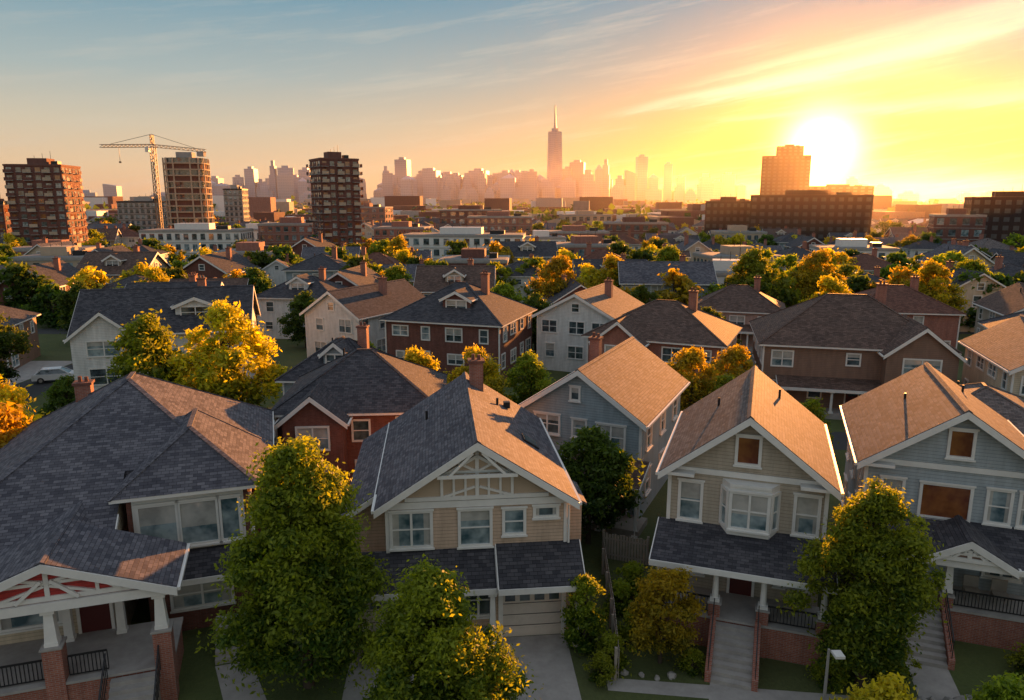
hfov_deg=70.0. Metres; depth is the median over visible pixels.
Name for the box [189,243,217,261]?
suburban tree
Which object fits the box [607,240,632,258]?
suburban tree
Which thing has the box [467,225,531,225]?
floor bands
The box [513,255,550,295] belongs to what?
suburban tree
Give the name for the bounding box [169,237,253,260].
sills
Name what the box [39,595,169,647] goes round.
columns
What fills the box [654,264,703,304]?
suburban tree
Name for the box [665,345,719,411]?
maple tree
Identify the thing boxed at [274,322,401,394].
dark roof cottage
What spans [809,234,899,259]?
commercial block
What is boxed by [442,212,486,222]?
windows
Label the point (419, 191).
skyscraper
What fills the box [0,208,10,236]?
windows
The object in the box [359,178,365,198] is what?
skyscraper
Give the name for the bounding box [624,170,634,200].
skyscraper
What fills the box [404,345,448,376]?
maple tree
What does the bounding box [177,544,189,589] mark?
gutters
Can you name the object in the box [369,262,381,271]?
suburban tree
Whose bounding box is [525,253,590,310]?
maple tree
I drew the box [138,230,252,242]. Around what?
floor bands
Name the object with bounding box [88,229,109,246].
suburban tree
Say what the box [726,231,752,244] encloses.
suburban tree
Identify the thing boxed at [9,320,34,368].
windows
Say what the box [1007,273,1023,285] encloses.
suburban tree
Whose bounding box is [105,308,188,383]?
maple tree
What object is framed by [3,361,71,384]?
parking court
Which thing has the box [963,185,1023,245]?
dark apartment block
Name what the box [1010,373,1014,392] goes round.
corner boards
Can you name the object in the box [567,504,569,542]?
downpipe
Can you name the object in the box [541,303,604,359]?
windows
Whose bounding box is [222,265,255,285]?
suburban tree
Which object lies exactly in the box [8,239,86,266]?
commercial block
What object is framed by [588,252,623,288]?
maple tree
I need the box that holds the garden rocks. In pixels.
[611,669,972,699]
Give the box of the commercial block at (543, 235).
[525,230,566,241]
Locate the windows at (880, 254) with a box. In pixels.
[810,249,884,259]
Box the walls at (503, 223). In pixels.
[467,218,531,234]
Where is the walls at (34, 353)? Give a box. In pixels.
[0,317,40,369]
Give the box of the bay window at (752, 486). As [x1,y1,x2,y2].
[720,478,779,539]
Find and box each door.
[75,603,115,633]
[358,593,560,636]
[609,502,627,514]
[726,577,754,596]
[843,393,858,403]
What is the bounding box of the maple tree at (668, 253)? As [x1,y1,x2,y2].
[652,243,687,260]
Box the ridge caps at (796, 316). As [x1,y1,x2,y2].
[749,293,962,353]
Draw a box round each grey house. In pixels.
[131,238,169,263]
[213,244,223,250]
[281,245,349,280]
[772,228,800,249]
[827,237,835,244]
[916,241,961,262]
[986,255,1023,276]
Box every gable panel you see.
[400,451,552,501]
[683,426,815,480]
[884,419,1023,471]
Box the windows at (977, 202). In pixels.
[964,200,1023,238]
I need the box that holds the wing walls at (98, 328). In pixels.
[70,316,140,390]
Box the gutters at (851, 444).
[839,405,1023,574]
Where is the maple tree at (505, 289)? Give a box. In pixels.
[490,280,524,301]
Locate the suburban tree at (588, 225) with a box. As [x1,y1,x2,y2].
[582,223,594,229]
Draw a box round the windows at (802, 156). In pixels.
[760,156,809,193]
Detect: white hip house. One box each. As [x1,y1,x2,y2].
[97,274,153,288]
[417,219,433,226]
[496,253,540,301]
[702,236,719,251]
[775,241,811,269]
[846,265,888,293]
[898,236,939,265]
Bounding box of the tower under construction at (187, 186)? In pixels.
[162,152,213,227]
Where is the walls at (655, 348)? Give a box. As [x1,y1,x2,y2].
[588,340,736,402]
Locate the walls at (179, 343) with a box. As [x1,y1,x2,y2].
[147,305,257,378]
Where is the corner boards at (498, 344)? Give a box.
[385,321,499,371]
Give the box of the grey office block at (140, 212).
[116,192,169,228]
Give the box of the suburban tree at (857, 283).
[841,273,875,293]
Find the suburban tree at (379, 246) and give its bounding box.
[366,238,392,254]
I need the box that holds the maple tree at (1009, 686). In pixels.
[964,670,1023,699]
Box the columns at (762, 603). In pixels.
[657,566,828,620]
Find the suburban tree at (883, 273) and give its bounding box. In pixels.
[872,264,908,279]
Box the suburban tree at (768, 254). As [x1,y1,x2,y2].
[759,247,782,275]
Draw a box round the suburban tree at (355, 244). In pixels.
[346,242,361,246]
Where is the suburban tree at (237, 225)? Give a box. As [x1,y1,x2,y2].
[231,224,244,227]
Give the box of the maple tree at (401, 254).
[392,249,411,262]
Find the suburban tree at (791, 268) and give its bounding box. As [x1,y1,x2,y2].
[784,260,833,289]
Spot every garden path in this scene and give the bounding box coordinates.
[215,662,266,699]
[709,683,751,699]
[905,662,959,699]
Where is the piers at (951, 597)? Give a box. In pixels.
[894,587,954,616]
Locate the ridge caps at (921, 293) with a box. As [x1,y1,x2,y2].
[853,284,966,314]
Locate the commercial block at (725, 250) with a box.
[693,242,785,271]
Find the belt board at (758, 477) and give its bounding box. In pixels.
[676,466,820,484]
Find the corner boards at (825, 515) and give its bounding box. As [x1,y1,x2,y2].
[666,475,829,539]
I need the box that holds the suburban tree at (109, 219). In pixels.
[105,217,114,222]
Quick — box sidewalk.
[607,678,849,699]
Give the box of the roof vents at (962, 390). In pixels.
[904,385,964,398]
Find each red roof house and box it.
[119,223,138,246]
[361,246,406,263]
[573,217,592,227]
[578,241,620,258]
[599,229,642,255]
[660,219,677,232]
[834,247,903,277]
[917,217,928,226]
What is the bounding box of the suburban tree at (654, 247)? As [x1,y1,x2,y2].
[645,244,656,250]
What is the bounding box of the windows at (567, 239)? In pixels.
[565,235,606,241]
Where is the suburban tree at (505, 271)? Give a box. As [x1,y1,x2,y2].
[486,260,517,285]
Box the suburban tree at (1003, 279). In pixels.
[991,271,1020,286]
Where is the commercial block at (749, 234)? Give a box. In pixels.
[710,224,766,242]
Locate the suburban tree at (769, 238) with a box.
[758,234,776,244]
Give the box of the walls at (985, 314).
[974,306,1001,333]
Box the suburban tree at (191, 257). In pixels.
[184,254,198,262]
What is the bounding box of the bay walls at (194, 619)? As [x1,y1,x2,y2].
[148,588,253,630]
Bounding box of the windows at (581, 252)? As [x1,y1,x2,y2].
[561,249,593,256]
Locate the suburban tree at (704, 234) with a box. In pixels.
[697,232,710,242]
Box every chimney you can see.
[72,376,94,401]
[188,273,196,280]
[196,275,206,285]
[318,266,325,281]
[377,275,387,294]
[467,354,484,390]
[480,270,490,294]
[588,332,603,361]
[604,277,613,297]
[688,287,698,311]
[754,275,760,291]
[875,280,888,304]
[910,274,920,290]
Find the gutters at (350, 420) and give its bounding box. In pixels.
[274,416,352,425]
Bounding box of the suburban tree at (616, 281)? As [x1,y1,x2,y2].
[613,269,620,288]
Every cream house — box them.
[214,217,225,222]
[240,219,267,222]
[422,216,439,222]
[497,236,557,262]
[572,252,646,278]
[658,231,700,245]
[826,230,868,239]
[877,216,909,226]
[936,259,1006,331]
[990,252,1023,266]
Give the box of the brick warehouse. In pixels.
[927,203,986,244]
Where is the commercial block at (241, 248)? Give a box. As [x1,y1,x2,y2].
[212,233,274,260]
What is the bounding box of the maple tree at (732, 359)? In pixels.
[697,343,764,398]
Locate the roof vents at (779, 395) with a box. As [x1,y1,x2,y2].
[717,389,780,406]
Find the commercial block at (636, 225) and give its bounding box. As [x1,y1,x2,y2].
[603,215,668,241]
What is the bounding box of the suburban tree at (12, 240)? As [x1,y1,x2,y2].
[1,230,28,246]
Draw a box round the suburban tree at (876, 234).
[869,231,884,236]
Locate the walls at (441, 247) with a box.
[402,236,524,260]
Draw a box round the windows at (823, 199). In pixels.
[748,197,871,242]
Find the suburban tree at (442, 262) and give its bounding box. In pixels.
[425,259,448,264]
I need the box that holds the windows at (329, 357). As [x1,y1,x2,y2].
[325,353,341,363]
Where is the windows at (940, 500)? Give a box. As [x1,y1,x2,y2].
[841,427,1023,584]
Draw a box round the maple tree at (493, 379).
[446,344,517,400]
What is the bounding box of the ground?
[12,201,1022,699]
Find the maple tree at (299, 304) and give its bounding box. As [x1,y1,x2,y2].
[276,290,316,347]
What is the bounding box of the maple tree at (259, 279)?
[238,267,275,326]
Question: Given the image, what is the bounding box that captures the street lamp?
[822,648,844,699]
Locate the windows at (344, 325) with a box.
[314,301,385,351]
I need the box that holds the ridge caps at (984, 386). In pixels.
[959,382,1023,409]
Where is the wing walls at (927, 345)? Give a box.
[880,332,959,384]
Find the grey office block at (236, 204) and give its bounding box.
[223,183,249,222]
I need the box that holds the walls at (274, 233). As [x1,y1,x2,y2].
[258,226,312,246]
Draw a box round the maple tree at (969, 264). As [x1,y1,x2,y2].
[951,257,992,274]
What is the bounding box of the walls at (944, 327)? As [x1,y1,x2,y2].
[901,314,958,347]
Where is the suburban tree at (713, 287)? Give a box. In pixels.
[699,282,724,296]
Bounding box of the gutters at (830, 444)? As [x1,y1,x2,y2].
[655,411,843,496]
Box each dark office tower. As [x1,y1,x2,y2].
[760,155,811,194]
[776,144,803,155]
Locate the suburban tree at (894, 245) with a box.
[886,243,905,252]
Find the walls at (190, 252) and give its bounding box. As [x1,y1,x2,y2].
[139,231,253,261]
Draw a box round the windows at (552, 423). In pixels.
[533,385,677,496]
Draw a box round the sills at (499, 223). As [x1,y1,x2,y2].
[469,223,529,223]
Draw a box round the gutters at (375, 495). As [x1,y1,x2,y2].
[371,418,581,513]
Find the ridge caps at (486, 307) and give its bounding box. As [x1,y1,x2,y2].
[379,281,537,326]
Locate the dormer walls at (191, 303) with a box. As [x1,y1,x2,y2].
[175,300,205,314]
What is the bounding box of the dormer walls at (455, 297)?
[443,294,472,307]
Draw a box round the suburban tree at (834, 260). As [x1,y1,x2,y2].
[799,245,839,264]
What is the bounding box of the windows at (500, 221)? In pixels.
[467,219,529,234]
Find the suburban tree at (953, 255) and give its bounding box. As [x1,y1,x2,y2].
[917,250,971,273]
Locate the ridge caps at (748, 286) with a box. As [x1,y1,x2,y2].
[698,284,784,309]
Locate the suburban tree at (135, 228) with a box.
[127,224,142,231]
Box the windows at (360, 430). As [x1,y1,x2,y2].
[295,416,398,471]
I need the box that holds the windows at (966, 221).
[928,217,982,244]
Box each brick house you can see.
[0,256,90,320]
[92,242,130,250]
[183,246,260,284]
[291,232,337,261]
[326,260,380,286]
[542,273,587,305]
[692,219,704,233]
[752,239,766,244]
[784,232,823,249]
[834,232,871,244]
[884,224,927,236]
[947,237,990,257]
[969,233,1017,249]
[987,245,1014,254]
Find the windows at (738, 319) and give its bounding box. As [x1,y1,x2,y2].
[729,315,761,324]
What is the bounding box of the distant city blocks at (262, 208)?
[83,195,963,228]
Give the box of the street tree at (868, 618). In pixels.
[775,476,953,689]
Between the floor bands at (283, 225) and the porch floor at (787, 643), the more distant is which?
the floor bands at (283, 225)
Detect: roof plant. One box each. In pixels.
[31,239,81,247]
[174,223,230,228]
[279,217,312,222]
[440,227,504,233]
[487,211,520,215]
[712,259,748,270]
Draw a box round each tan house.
[75,244,171,284]
[88,226,122,246]
[169,271,248,284]
[413,257,495,295]
[433,221,460,230]
[653,243,690,260]
[762,225,796,237]
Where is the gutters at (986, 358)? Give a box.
[958,341,1008,372]
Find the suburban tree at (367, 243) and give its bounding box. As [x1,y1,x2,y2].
[362,238,375,252]
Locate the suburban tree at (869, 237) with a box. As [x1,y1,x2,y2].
[864,232,879,241]
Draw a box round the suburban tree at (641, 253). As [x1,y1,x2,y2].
[623,247,655,260]
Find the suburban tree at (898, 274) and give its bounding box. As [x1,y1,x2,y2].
[867,261,919,288]
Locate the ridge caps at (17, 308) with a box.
[0,305,41,325]
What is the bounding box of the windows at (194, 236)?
[141,232,252,259]
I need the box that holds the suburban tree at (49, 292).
[19,282,63,328]
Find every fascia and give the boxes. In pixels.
[12,314,40,326]
[108,412,273,528]
[257,298,315,299]
[274,413,402,416]
[379,309,536,327]
[582,327,742,348]
[716,311,769,313]
[749,322,960,353]
[899,313,965,315]
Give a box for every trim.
[0,543,227,595]
[64,286,260,343]
[274,397,346,430]
[286,276,307,285]
[299,291,358,321]
[346,443,584,637]
[439,291,470,302]
[520,370,649,493]
[532,294,613,319]
[589,322,643,345]
[649,418,841,594]
[738,331,752,333]
[776,329,965,393]
[841,405,1023,578]
[1009,366,1023,374]
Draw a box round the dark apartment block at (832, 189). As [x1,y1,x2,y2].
[809,184,873,194]
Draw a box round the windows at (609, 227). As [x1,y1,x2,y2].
[603,224,665,238]
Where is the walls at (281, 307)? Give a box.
[257,299,304,338]
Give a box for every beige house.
[22,237,82,255]
[361,219,377,239]
[373,220,390,226]
[389,247,431,259]
[676,234,713,260]
[889,230,920,237]
[917,239,994,267]
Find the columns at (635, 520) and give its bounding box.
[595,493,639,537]
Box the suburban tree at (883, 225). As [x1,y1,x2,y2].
[870,221,890,236]
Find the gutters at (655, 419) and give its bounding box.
[518,371,689,428]
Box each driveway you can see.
[342,649,413,699]
[502,634,581,699]
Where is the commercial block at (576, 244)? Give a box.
[556,227,626,256]
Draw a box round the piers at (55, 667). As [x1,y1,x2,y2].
[39,619,179,699]
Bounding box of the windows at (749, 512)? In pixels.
[675,433,823,593]
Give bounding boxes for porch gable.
[0,574,129,607]
[941,549,999,567]
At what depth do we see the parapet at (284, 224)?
236.35 m
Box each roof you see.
[0,305,40,325]
[0,373,272,564]
[0,501,186,586]
[67,285,259,336]
[67,306,129,337]
[111,411,260,500]
[125,281,222,287]
[172,294,217,305]
[183,543,236,579]
[256,273,346,298]
[271,350,446,414]
[275,384,350,424]
[289,274,313,282]
[300,278,425,318]
[341,372,578,515]
[356,539,583,594]
[380,282,535,325]
[440,288,476,300]
[519,336,688,426]
[562,283,643,318]
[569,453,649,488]
[583,300,741,346]
[600,316,648,345]
[650,516,836,586]
[659,365,840,492]
[697,285,785,312]
[739,324,752,331]
[750,294,958,352]
[776,375,881,391]
[842,362,1023,542]
[854,285,962,313]
[869,514,1023,570]
[879,321,962,356]
[960,314,1023,370]
[960,384,1023,434]
[973,281,1023,314]
[979,312,1023,327]
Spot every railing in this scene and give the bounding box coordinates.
[0,645,160,699]
[664,590,816,679]
[944,589,1023,658]
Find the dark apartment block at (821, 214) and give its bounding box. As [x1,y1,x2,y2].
[748,187,873,242]
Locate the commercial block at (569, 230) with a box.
[549,223,609,241]
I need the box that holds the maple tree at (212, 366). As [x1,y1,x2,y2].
[161,296,291,407]
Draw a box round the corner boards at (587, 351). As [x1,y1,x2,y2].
[586,338,722,363]
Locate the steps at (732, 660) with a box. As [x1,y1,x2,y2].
[704,614,760,691]
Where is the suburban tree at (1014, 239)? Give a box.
[1002,232,1023,249]
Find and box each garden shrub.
[356,630,379,665]
[560,572,608,658]
[582,650,620,687]
[588,629,636,678]
[599,577,637,615]
[608,610,655,652]
[613,560,646,595]
[673,647,705,677]
[804,657,851,694]
[806,654,869,689]
[869,645,921,688]
[1003,639,1023,679]
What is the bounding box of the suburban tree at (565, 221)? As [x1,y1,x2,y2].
[557,219,569,226]
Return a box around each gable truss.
[0,574,132,607]
[405,450,548,501]
[941,550,998,566]
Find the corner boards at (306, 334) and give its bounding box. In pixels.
[305,313,358,356]
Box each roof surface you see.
[12,245,101,248]
[146,228,249,229]
[259,222,312,223]
[402,232,523,234]
[715,271,734,272]
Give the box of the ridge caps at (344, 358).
[272,348,447,409]
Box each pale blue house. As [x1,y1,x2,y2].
[90,221,131,228]
[215,220,247,227]
[301,242,360,260]
[377,258,424,284]
[532,220,556,229]
[617,253,717,299]
[645,230,687,240]
[742,241,782,253]
[873,234,904,245]
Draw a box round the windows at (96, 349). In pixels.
[85,305,256,385]
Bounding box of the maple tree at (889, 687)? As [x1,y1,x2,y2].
[820,670,917,699]
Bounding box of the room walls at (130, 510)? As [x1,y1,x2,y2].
[126,489,251,548]
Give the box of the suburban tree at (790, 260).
[772,253,800,272]
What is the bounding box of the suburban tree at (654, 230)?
[639,227,661,242]
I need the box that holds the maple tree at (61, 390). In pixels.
[34,375,74,416]
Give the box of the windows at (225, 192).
[224,191,249,220]
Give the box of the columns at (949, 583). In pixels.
[941,566,955,593]
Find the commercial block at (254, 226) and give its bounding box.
[246,217,266,240]
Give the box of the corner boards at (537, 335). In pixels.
[536,315,537,356]
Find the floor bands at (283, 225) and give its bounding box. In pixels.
[257,225,311,242]
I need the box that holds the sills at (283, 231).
[260,231,311,240]
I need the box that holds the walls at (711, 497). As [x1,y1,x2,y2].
[666,465,824,606]
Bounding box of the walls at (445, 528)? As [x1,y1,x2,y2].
[352,458,563,625]
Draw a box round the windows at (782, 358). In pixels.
[752,333,942,398]
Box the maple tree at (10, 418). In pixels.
[0,401,35,447]
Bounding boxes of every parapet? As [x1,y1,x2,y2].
[14,245,104,250]
[138,228,252,231]
[257,224,311,224]
[403,233,525,236]
[467,216,531,217]
[716,272,743,275]
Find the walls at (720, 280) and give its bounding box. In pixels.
[717,277,732,284]
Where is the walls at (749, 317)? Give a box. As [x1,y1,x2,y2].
[719,312,766,346]
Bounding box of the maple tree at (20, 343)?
[0,313,38,383]
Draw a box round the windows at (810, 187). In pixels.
[810,187,872,194]
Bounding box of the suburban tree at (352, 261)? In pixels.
[339,253,384,273]
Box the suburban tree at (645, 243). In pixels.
[640,234,662,247]
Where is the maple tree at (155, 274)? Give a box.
[134,264,173,281]
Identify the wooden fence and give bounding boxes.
[601,536,619,679]
[602,529,649,565]
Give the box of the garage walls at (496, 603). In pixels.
[495,593,569,636]
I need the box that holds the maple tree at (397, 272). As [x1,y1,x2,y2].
[377,263,413,285]
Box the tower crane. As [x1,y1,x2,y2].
[99,134,206,227]
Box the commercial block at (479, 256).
[438,241,509,265]
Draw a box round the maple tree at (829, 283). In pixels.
[799,274,852,302]
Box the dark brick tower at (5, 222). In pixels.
[0,197,11,236]
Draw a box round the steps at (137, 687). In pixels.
[108,671,160,699]
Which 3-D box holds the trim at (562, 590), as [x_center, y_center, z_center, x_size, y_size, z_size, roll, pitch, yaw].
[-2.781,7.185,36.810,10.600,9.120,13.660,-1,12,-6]
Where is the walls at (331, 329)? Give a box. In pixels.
[305,294,387,356]
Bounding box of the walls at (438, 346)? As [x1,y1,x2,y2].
[386,313,531,381]
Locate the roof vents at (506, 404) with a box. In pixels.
[425,398,509,419]
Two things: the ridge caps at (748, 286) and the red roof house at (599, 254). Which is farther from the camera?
the red roof house at (599, 254)
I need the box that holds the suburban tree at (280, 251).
[267,243,304,265]
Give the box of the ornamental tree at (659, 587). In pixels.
[623,566,706,663]
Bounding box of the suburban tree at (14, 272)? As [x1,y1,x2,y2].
[0,261,54,309]
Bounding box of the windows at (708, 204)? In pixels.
[705,203,749,233]
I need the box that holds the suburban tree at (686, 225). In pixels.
[681,222,697,232]
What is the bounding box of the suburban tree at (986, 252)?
[977,247,992,258]
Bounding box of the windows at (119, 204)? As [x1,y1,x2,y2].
[118,203,169,228]
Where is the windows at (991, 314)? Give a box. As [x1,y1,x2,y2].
[976,307,995,332]
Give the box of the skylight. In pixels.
[522,433,538,449]
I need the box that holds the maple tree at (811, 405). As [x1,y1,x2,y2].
[800,397,838,443]
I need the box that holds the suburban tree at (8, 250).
[0,242,21,257]
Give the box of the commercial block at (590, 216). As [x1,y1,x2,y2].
[559,210,612,224]
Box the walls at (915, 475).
[843,441,1023,595]
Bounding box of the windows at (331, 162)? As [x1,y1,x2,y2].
[310,161,359,242]
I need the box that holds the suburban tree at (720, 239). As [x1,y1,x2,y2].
[715,232,731,244]
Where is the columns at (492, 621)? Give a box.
[488,595,580,648]
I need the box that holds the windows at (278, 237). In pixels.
[260,227,311,246]
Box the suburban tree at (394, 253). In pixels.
[387,250,411,257]
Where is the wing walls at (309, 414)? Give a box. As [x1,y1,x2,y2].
[282,402,348,485]
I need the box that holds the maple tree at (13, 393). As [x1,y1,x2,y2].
[0,374,49,430]
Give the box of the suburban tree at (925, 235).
[912,231,944,244]
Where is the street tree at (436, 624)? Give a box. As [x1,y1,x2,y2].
[349,554,543,699]
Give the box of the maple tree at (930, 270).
[899,258,969,321]
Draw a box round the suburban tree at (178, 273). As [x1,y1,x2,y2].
[159,265,188,278]
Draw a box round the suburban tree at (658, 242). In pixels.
[643,237,668,248]
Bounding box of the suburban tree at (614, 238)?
[604,234,628,255]
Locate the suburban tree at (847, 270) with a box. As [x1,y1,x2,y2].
[835,262,873,277]
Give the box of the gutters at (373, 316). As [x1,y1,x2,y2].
[304,312,391,319]
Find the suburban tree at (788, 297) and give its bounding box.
[754,266,805,307]
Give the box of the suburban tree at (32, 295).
[12,286,55,321]
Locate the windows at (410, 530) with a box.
[387,503,560,619]
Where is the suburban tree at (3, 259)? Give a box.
[0,253,13,264]
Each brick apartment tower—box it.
[2,155,88,245]
[306,146,364,246]
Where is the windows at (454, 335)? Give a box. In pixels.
[392,299,530,369]
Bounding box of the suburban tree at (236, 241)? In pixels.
[228,239,246,247]
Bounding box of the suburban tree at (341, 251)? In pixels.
[324,245,353,258]
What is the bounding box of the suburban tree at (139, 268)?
[119,258,156,278]
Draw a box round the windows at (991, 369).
[963,349,1023,395]
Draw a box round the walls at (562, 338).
[538,297,610,371]
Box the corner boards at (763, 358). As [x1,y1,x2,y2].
[761,346,764,371]
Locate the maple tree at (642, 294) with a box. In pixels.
[629,284,660,303]
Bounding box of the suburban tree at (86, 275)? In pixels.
[56,263,123,325]
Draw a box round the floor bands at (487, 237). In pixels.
[407,237,522,258]
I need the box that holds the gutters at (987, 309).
[972,303,1002,315]
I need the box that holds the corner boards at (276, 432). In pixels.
[274,417,277,444]
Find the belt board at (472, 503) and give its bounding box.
[388,496,566,509]
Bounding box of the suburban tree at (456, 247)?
[437,238,467,259]
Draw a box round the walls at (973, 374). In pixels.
[961,348,1023,396]
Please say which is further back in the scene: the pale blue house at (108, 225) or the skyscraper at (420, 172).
the skyscraper at (420, 172)
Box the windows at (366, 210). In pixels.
[360,209,392,223]
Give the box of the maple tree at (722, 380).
[688,373,735,405]
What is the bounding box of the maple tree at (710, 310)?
[700,306,741,344]
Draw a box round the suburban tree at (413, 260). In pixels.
[403,254,421,263]
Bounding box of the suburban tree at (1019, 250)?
[1014,246,1023,251]
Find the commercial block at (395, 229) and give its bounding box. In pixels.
[373,217,430,241]
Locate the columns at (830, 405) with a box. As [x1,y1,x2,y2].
[785,390,834,413]
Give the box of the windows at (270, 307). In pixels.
[265,283,304,329]
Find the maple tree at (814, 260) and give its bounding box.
[788,248,847,305]
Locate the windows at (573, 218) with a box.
[559,216,610,220]
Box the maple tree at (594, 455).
[556,424,646,543]
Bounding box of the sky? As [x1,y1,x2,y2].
[0,0,1023,200]
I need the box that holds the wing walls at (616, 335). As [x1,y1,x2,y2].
[602,325,629,353]
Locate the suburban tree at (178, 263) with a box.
[169,259,188,267]
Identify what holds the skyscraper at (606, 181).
on the ground
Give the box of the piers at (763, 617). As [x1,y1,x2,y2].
[655,595,830,663]
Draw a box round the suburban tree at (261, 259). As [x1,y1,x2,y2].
[243,249,274,274]
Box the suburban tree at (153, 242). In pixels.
[142,237,178,263]
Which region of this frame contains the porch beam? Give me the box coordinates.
[0,589,166,618]
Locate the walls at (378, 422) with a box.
[277,415,399,484]
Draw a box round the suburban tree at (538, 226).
[532,222,545,234]
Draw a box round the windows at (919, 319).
[913,316,950,344]
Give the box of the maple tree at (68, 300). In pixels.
[51,279,92,333]
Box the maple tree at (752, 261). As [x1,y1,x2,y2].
[721,245,784,301]
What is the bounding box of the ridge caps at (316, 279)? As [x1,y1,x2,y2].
[256,275,347,295]
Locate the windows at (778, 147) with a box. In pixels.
[776,147,802,155]
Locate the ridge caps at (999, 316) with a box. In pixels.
[977,311,1023,321]
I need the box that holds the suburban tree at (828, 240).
[823,236,835,242]
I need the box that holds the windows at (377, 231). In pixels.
[376,229,430,241]
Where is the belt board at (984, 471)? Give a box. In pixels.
[878,458,1023,478]
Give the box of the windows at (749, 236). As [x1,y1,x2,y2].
[711,234,761,241]
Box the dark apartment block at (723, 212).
[704,193,749,233]
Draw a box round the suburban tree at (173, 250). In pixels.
[163,244,187,264]
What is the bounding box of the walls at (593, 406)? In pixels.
[524,376,680,515]
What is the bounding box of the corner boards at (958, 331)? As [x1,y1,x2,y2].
[956,316,960,348]
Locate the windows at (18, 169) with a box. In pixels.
[6,167,87,245]
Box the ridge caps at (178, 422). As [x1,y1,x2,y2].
[0,371,273,501]
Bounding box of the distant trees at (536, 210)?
[4,195,963,221]
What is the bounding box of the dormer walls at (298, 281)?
[289,279,309,288]
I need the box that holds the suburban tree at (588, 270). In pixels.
[573,258,603,285]
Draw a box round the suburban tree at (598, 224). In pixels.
[592,220,602,229]
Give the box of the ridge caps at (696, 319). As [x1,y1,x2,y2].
[581,299,743,346]
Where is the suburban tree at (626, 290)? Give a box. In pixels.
[620,284,629,293]
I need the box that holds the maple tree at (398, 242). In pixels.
[383,234,417,256]
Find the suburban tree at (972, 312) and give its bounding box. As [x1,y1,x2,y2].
[948,268,1000,332]
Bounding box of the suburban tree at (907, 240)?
[893,232,919,248]
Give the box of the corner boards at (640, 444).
[637,427,641,516]
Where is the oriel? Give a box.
[567,480,586,541]
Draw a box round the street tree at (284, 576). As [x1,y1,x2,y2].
[195,431,403,696]
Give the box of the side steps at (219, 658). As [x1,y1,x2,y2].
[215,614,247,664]
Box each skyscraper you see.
[83,190,96,195]
[102,184,121,195]
[211,176,223,183]
[211,181,216,195]
[214,183,229,195]
[232,175,243,187]
[244,166,257,196]
[256,179,262,196]
[257,188,273,196]
[260,182,270,190]
[269,160,277,198]
[276,173,294,200]
[277,165,293,176]
[293,175,298,202]
[298,167,310,188]
[298,178,307,202]
[299,193,310,202]
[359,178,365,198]
[373,189,382,196]
[382,171,393,196]
[393,175,397,184]
[393,185,400,195]
[394,157,410,187]
[400,175,411,195]
[400,175,416,195]
[414,174,422,186]
[417,186,422,195]
[418,168,426,176]
[422,168,440,202]
[439,175,444,202]
[441,186,452,199]
[445,175,456,199]
[452,173,462,178]
[452,175,461,199]
[458,188,468,199]
[461,173,471,189]
[467,188,478,202]
[468,168,488,184]
[472,183,477,192]
[478,171,486,202]
[484,186,495,202]
[487,175,495,188]
[493,182,499,192]
[495,188,499,197]
[498,170,511,183]
[500,174,518,197]
[512,170,521,184]
[512,185,521,202]
[522,173,538,201]
[528,169,536,175]
[539,180,554,197]
[542,185,555,197]
[547,105,561,186]
[555,185,560,197]
[561,178,575,197]
[562,166,571,175]
[569,160,585,197]
[579,170,595,197]
[594,165,602,196]
[596,184,599,196]
[603,160,609,196]
[611,186,620,198]
[613,175,625,198]
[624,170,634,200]
[635,154,647,200]
[645,187,662,201]
[647,174,658,188]
[663,162,672,201]
[671,184,683,202]
[676,175,685,193]
[684,188,695,202]
[696,173,713,200]
[712,179,722,198]
[722,172,735,196]
[735,183,745,198]
[846,177,858,185]
[858,182,868,185]
[874,184,888,194]
[898,191,918,202]
[957,192,974,200]
[980,191,991,196]
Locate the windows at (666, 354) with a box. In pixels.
[604,336,736,370]
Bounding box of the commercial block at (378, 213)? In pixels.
[360,203,392,223]
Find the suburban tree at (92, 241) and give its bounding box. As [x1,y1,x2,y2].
[81,236,99,245]
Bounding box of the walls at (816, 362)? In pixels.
[752,341,881,408]
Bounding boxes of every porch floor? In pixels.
[0,617,183,699]
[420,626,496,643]
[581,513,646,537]
[662,586,822,665]
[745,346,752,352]
[822,408,841,419]
[873,581,1023,651]
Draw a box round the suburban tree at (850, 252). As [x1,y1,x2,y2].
[843,248,862,256]
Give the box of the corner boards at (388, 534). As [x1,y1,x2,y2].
[385,503,567,552]
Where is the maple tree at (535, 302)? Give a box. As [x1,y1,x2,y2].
[522,292,552,350]
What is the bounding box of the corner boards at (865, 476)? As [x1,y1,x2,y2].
[862,466,868,491]
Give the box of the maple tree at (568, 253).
[556,247,579,271]
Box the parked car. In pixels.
[31,366,74,383]
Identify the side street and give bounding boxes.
[15,364,72,400]
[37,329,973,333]
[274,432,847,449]
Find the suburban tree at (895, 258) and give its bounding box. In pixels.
[881,251,918,275]
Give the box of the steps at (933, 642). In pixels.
[902,605,954,670]
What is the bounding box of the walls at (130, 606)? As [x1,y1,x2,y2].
[0,487,263,645]
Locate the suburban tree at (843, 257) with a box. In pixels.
[833,248,857,275]
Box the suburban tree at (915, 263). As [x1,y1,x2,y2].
[909,255,923,272]
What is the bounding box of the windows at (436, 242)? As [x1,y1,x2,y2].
[405,239,519,261]
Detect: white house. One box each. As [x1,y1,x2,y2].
[261,253,293,285]
[430,223,439,231]
[674,224,696,234]
[871,224,880,232]
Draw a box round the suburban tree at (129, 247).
[114,243,132,250]
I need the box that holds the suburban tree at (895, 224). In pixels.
[881,221,903,233]
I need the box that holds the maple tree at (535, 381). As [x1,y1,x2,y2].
[502,349,555,403]
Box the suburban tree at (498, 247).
[482,237,514,263]
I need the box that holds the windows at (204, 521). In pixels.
[0,489,254,635]
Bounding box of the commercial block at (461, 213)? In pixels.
[439,202,501,226]
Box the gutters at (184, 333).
[63,306,225,341]

